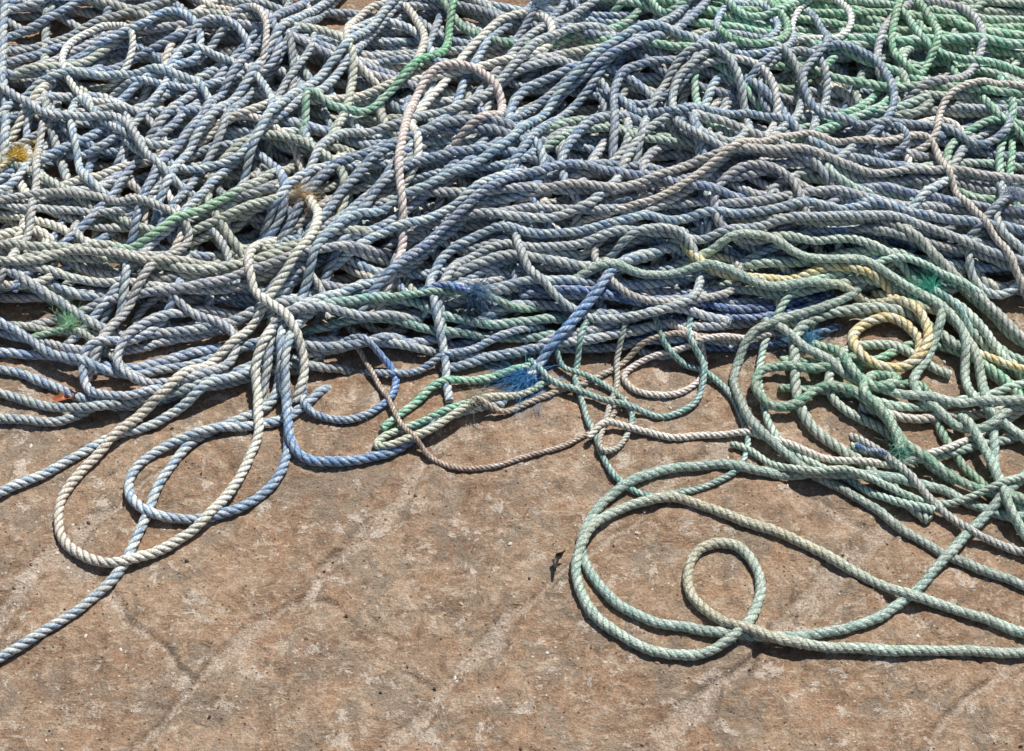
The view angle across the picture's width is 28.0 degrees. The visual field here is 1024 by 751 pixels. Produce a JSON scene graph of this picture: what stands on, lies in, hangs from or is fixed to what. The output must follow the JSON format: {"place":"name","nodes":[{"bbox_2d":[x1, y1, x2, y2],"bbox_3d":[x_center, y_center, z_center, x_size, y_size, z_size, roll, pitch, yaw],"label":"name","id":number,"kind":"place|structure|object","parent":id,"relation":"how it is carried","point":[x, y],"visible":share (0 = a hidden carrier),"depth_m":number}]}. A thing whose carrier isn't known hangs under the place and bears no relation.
{"place":"outdoors","nodes":[
{"label":"outdoors","id":0,"kind":"place"},
{"bbox_2d":[0,0,1023,750],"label":"stone paving ground","id":1,"kind":"structure","parent":0,"point":[322,654],"depth_m":3.17},
{"bbox_2d":[31,295,93,338],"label":"green rope","id":2,"kind":"object","parent":1,"relation":"on","point":[69,322],"visible":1,"depth_m":3.43},
{"bbox_2d":[53,389,76,400],"bbox_3d":[-0.734,0.032,3.367,0.040,0.019,0.023,-17,55,-12],"label":"dry leaf","id":3,"kind":"object","parent":1,"relation":"on","point":[60,396],"visible":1,"depth_m":3.37},
{"bbox_2d":[0,373,219,412],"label":"blue rope","id":4,"kind":"object","parent":1,"relation":"on","point":[93,406],"visible":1,"depth_m":3.35},
{"bbox_2d":[78,276,184,399],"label":"blue rope","id":5,"kind":"object","parent":1,"relation":"on","point":[91,344],"visible":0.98,"depth_m":3.38},
{"bbox_2d":[0,355,276,410],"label":"blue rope","id":6,"kind":"object","parent":1,"relation":"on","point":[43,382],"visible":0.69,"depth_m":3.38},
{"bbox_2d":[0,297,310,662],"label":"blue rope","id":7,"kind":"object","parent":1,"relation":"on","point":[116,573],"visible":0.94,"depth_m":3.20},
{"bbox_2d":[0,360,354,426],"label":"blue rope","id":8,"kind":"object","parent":1,"relation":"on","point":[71,417],"visible":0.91,"depth_m":3.35},
{"bbox_2d":[113,285,252,386],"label":"blue rope","id":9,"kind":"object","parent":1,"relation":"on","point":[198,313],"visible":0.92,"depth_m":3.41},
{"bbox_2d":[53,161,327,568],"bbox_3d":[-0.462,-0.023,3.348,0.254,0.138,0.804,23,56,16],"label":"cream rope","id":10,"kind":"object","parent":1,"relation":"on","point":[121,428],"visible":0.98,"depth_m":3.32},
{"bbox_2d":[0,279,405,496],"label":"blue rope","id":11,"kind":"object","parent":1,"relation":"on","point":[184,404],"visible":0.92,"depth_m":3.35},
{"bbox_2d":[124,316,331,524],"bbox_3d":[-0.424,0.084,3.309,0.208,0.080,0.448,34,60,23],"label":"blue rope","id":12,"kind":"object","parent":1,"relation":"on","point":[223,512],"visible":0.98,"depth_m":3.29},
{"bbox_2d":[260,301,424,402],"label":"blue rope","id":13,"kind":"object","parent":1,"relation":"on","point":[340,311],"visible":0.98,"depth_m":3.40},
{"bbox_2d":[280,311,506,466],"bbox_3d":[-0.233,0.052,3.328,0.377,0.078,0.264,22,56,16],"label":"blue rope","id":14,"kind":"object","parent":1,"relation":"on","point":[308,459],"visible":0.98,"depth_m":3.31},
{"bbox_2d":[360,324,544,376],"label":"blue rope","id":15,"kind":"object","parent":1,"relation":"on","point":[476,347],"visible":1,"depth_m":3.40},
{"bbox_2d":[380,362,531,431],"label":"mint rope","id":16,"kind":"object","parent":1,"relation":"on","point":[422,395],"visible":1,"depth_m":3.37},
{"bbox_2d":[393,262,526,342],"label":"blue rope","id":17,"kind":"object","parent":1,"relation":"on","point":[474,292],"visible":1,"depth_m":3.41},
{"bbox_2d":[373,377,548,450],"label":"mint rope","id":18,"kind":"object","parent":1,"relation":"on","point":[453,410],"visible":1,"depth_m":3.33},
{"bbox_2d":[355,348,628,471],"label":"brown rope","id":19,"kind":"object","parent":1,"relation":"on","point":[406,429],"visible":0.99,"depth_m":3.31},
{"bbox_2d":[0,0,1023,524],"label":"rope pile","id":20,"kind":"object","parent":1,"relation":"on","point":[384,54],"visible":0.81,"depth_m":3.58},
{"bbox_2d":[0,116,46,289],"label":"grey rope","id":21,"kind":"object","parent":20,"relation":"on","point":[30,214],"visible":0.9,"depth_m":3.56},
{"bbox_2d":[0,125,47,170],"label":"yellow rope","id":22,"kind":"object","parent":20,"relation":"on","point":[15,154],"visible":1,"depth_m":3.62},
{"bbox_2d":[0,321,125,366],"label":"green rope","id":23,"kind":"object","parent":20,"relation":"on","point":[88,336],"visible":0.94,"depth_m":3.44},
{"bbox_2d":[0,188,192,255],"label":"grey rope","id":24,"kind":"object","parent":20,"relation":"on","point":[180,249],"visible":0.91,"depth_m":3.53},
{"bbox_2d":[0,83,203,202],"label":"blue rope","id":25,"kind":"object","parent":20,"relation":"on","point":[163,168],"visible":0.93,"depth_m":3.65},
{"bbox_2d":[0,63,215,206],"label":"blue rope","id":26,"kind":"object","parent":20,"relation":"on","point":[86,177],"visible":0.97,"depth_m":3.70},
{"bbox_2d":[94,258,131,374],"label":"blue rope","id":27,"kind":"object","parent":20,"relation":"on","point":[124,282],"visible":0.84,"depth_m":3.44},
{"bbox_2d":[0,246,235,264],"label":"sage rope","id":28,"kind":"object","parent":20,"relation":"on","point":[79,250],"visible":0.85,"depth_m":3.46},
{"bbox_2d":[87,239,183,381],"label":"grey rope","id":29,"kind":"object","parent":20,"relation":"on","point":[124,312],"visible":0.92,"depth_m":3.43},
{"bbox_2d":[0,154,305,250],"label":"pale green rope","id":30,"kind":"object","parent":20,"relation":"on","point":[176,217],"visible":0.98,"depth_m":3.49},
{"bbox_2d":[0,317,407,378],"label":"blue rope","id":31,"kind":"object","parent":20,"relation":"on","point":[69,357],"visible":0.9,"depth_m":3.40},
{"bbox_2d":[118,0,315,270],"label":"blue rope","id":32,"kind":"object","parent":20,"relation":"on","point":[207,105],"visible":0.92,"depth_m":3.65},
{"bbox_2d":[195,0,269,93],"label":"pink rope","id":33,"kind":"object","parent":20,"relation":"on","point":[258,9],"visible":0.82,"depth_m":3.75},
{"bbox_2d":[150,0,333,225],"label":"blue rope","id":34,"kind":"object","parent":20,"relation":"on","point":[217,108],"visible":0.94,"depth_m":3.68},
{"bbox_2d":[243,237,308,402],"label":"cream rope","id":35,"kind":"object","parent":20,"relation":"on","point":[278,309],"visible":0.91,"depth_m":3.38},
{"bbox_2d":[298,0,311,32],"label":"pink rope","id":36,"kind":"object","parent":20,"relation":"on","point":[308,6],"visible":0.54,"depth_m":3.86},
{"bbox_2d":[218,0,398,250],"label":"blue rope","id":37,"kind":"object","parent":20,"relation":"on","point":[316,79],"visible":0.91,"depth_m":3.68},
{"bbox_2d":[290,334,399,423],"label":"blue rope","id":38,"kind":"object","parent":20,"relation":"on","point":[371,411],"visible":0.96,"depth_m":3.36},
{"bbox_2d":[298,0,458,163],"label":"green rope","id":39,"kind":"object","parent":20,"relation":"on","point":[388,93],"visible":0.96,"depth_m":3.71},
{"bbox_2d":[426,263,453,403],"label":"blue rope","id":40,"kind":"object","parent":20,"relation":"on","point":[441,338],"visible":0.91,"depth_m":3.40},
{"bbox_2d":[376,60,506,322],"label":"cream rope","id":41,"kind":"object","parent":20,"relation":"on","point":[465,130],"visible":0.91,"depth_m":3.60},
{"bbox_2d":[334,168,553,269],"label":"blue rope","id":42,"kind":"object","parent":20,"relation":"on","point":[384,232],"visible":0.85,"depth_m":3.50},
{"bbox_2d":[292,22,616,204],"bbox_3d":[-0.084,-0.492,3.708,0.840,0.101,0.123,-29,58,-20],"label":"blue rope","id":43,"kind":"object","parent":20,"relation":"on","point":[485,94],"visible":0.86,"depth_m":3.67},
{"bbox_2d":[371,287,548,312],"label":"mint rope","id":44,"kind":"object","parent":20,"relation":"on","point":[438,290],"visible":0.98,"depth_m":3.42},
{"bbox_2d":[297,19,729,296],"bbox_3d":[-0.018,-0.397,3.605,0.970,0.107,0.187,-29,58,-20],"label":"blue rope","id":45,"kind":"object","parent":20,"relation":"on","point":[478,160],"visible":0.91,"depth_m":3.54},
{"bbox_2d":[501,0,573,55],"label":"blue rope","id":46,"kind":"object","parent":20,"relation":"on","point":[536,5],"visible":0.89,"depth_m":3.82},
{"bbox_2d":[357,159,783,311],"bbox_3d":[0.077,-0.275,3.514,0.774,0.104,0.186,-14,54,-10],"label":"blue rope","id":47,"kind":"object","parent":20,"relation":"on","point":[393,267],"visible":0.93,"depth_m":3.50},
{"bbox_2d":[511,221,704,323],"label":"blue rope","id":48,"kind":"object","parent":20,"relation":"on","point":[613,253],"visible":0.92,"depth_m":3.44},
{"bbox_2d":[421,196,886,317],"bbox_3d":[0.255,-0.261,3.514,0.878,0.108,0.145,-12,54,-9],"label":"blue rope","id":49,"kind":"object","parent":20,"relation":"on","point":[443,257],"visible":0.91,"depth_m":3.49},
{"bbox_2d":[633,41,753,170],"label":"blue rope","id":50,"kind":"object","parent":20,"relation":"on","point":[720,50],"visible":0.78,"depth_m":3.69},
{"bbox_2d":[582,78,871,165],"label":"blue rope","id":51,"kind":"object","parent":20,"relation":"on","point":[624,102],"visible":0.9,"depth_m":3.63},
{"bbox_2d":[438,210,1023,327],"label":"blue rope","id":52,"kind":"object","parent":20,"relation":"on","point":[607,233],"visible":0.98,"depth_m":3.47},
{"bbox_2d":[710,0,792,47],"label":"green rope","id":53,"kind":"object","parent":20,"relation":"on","point":[747,42],"visible":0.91,"depth_m":3.75},
{"bbox_2d":[514,143,1023,204],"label":"grey rope","id":54,"kind":"object","parent":20,"relation":"on","point":[695,161],"visible":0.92,"depth_m":3.52},
{"bbox_2d":[680,241,896,294],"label":"yellow rope","id":55,"kind":"object","parent":20,"relation":"on","point":[876,276],"visible":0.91,"depth_m":3.47},
{"bbox_2d":[772,299,815,328],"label":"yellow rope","id":56,"kind":"object","parent":20,"relation":"on","point":[792,323],"visible":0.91,"depth_m":3.45},
{"bbox_2d":[565,130,1023,298],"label":"pink rope","id":57,"kind":"object","parent":20,"relation":"on","point":[936,151],"visible":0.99,"depth_m":3.51},
{"bbox_2d":[568,259,1023,511],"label":"green rope","id":58,"kind":"object","parent":20,"relation":"on","point":[791,284],"visible":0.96,"depth_m":3.44},
{"bbox_2d":[610,0,1023,76],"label":"green rope","id":59,"kind":"object","parent":20,"relation":"on","point":[619,5],"visible":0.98,"depth_m":3.82},
{"bbox_2d":[681,229,1023,443],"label":"green rope","id":60,"kind":"object","parent":20,"relation":"on","point":[952,316],"visible":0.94,"depth_m":3.46},
{"bbox_2d":[855,442,886,455],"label":"blue rope","id":61,"kind":"object","parent":20,"relation":"on","point":[870,450],"visible":1,"depth_m":3.29},
{"bbox_2d":[863,122,909,159],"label":"blue rope","id":62,"kind":"object","parent":20,"relation":"on","point":[901,147],"visible":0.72,"depth_m":3.59},
{"bbox_2d":[756,317,1023,407],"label":"green rope","id":63,"kind":"object","parent":20,"relation":"on","point":[823,356],"visible":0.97,"depth_m":3.35},
{"bbox_2d":[847,289,933,371],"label":"yellow rope","id":64,"kind":"object","parent":20,"relation":"on","point":[923,341],"visible":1,"depth_m":3.42},
{"bbox_2d":[798,5,1013,147],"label":"blue rope","id":65,"kind":"object","parent":20,"relation":"on","point":[962,136],"visible":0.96,"depth_m":3.63},
{"bbox_2d":[888,0,942,75],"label":"green rope","id":66,"kind":"object","parent":20,"relation":"on","point":[897,56],"visible":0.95,"depth_m":3.76},
{"bbox_2d":[873,0,986,102],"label":"blue rope","id":67,"kind":"object","parent":20,"relation":"on","point":[977,21],"visible":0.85,"depth_m":3.76},
{"bbox_2d":[896,264,973,338],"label":"teal rope","id":68,"kind":"object","parent":20,"relation":"on","point":[930,286],"visible":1,"depth_m":3.45},
{"bbox_2d":[889,78,1023,151],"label":"pink rope","id":69,"kind":"object","parent":20,"relation":"on","point":[944,102],"visible":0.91,"depth_m":3.65},
{"bbox_2d":[909,300,1023,433],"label":"green rope","id":70,"kind":"object","parent":20,"relation":"on","point":[949,420],"visible":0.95,"depth_m":3.34},
{"bbox_2d":[946,173,1023,258],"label":"blue rope","id":71,"kind":"object","parent":20,"relation":"on","point":[1006,197],"visible":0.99,"depth_m":3.51},
{"bbox_2d":[979,349,1023,373],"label":"yellow rope","id":72,"kind":"object","parent":20,"relation":"on","point":[1001,361],"visible":1,"depth_m":3.38},
{"bbox_2d":[0,169,1023,750],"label":"grit","id":73,"kind":"object","parent":1,"relation":"on","point":[456,543],"visible":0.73,"depth_m":3.17},
{"bbox_2d":[552,550,564,567],"bbox_3d":[0.070,0.285,3.180,0.015,0.013,0.035,20,56,15],"label":"seaweed scrap","id":74,"kind":"object","parent":1,"relation":"on","point":[558,556],"visible":1,"depth_m":3.19},
{"bbox_2d":[460,244,680,419],"bbox_3d":[0.127,-0.100,3.429,0.476,0.094,0.181,-33,60,-22],"label":"blue rope","id":75,"kind":"object","parent":1,"relation":"on","point":[523,379],"visible":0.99,"depth_m":3.40},
{"bbox_2d":[554,305,638,453],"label":"teal rope","id":76,"kind":"object","parent":1,"relation":"on","point":[613,391],"visible":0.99,"depth_m":3.39},
{"bbox_2d":[472,330,740,414],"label":"brown rope","id":77,"kind":"object","parent":1,"relation":"on","point":[601,374],"visible":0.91,"depth_m":3.40},
{"bbox_2d":[526,305,707,419],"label":"teal rope","id":78,"kind":"object","parent":1,"relation":"on","point":[628,404],"visible":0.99,"depth_m":3.37},
{"bbox_2d":[572,306,750,496],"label":"teal rope","id":79,"kind":"object","parent":1,"relation":"on","point":[675,356],"visible":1,"depth_m":3.37},
{"bbox_2d":[621,319,783,397],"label":"pink rope","id":80,"kind":"object","parent":1,"relation":"on","point":[627,370],"visible":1,"depth_m":3.41},
{"bbox_2d":[570,492,1023,660],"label":"green rope","id":81,"kind":"object","parent":1,"relation":"on","point":[746,624],"visible":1,"depth_m":3.12},
{"bbox_2d":[575,459,1023,641],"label":"green rope","id":82,"kind":"object","parent":1,"relation":"on","point":[989,511],"visible":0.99,"depth_m":3.21},
{"bbox_2d":[586,405,1023,468],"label":"cream rope","id":83,"kind":"object","parent":1,"relation":"on","point":[818,456],"visible":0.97,"depth_m":3.32},
{"bbox_2d":[764,307,924,479],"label":"teal rope","id":84,"kind":"object","parent":1,"relation":"on","point":[867,383],"visible":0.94,"depth_m":3.35},
{"bbox_2d":[729,283,1023,590],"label":"green rope","id":85,"kind":"object","parent":1,"relation":"on","point":[776,445],"visible":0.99,"depth_m":3.29},
{"bbox_2d":[729,441,1023,507],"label":"grey rope","id":86,"kind":"object","parent":1,"relation":"on","point":[865,475],"visible":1,"depth_m":3.25},
{"bbox_2d":[749,352,1023,503],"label":"green rope","id":87,"kind":"object","parent":1,"relation":"on","point":[924,456],"visible":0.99,"depth_m":3.35},
{"bbox_2d":[849,432,1023,555],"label":"sage rope","id":88,"kind":"object","parent":1,"relation":"on","point":[944,512],"visible":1,"depth_m":3.23},
{"bbox_2d":[957,412,1023,540],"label":"green rope","id":89,"kind":"object","parent":1,"relation":"on","point":[991,462],"visible":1,"depth_m":3.26}
]}

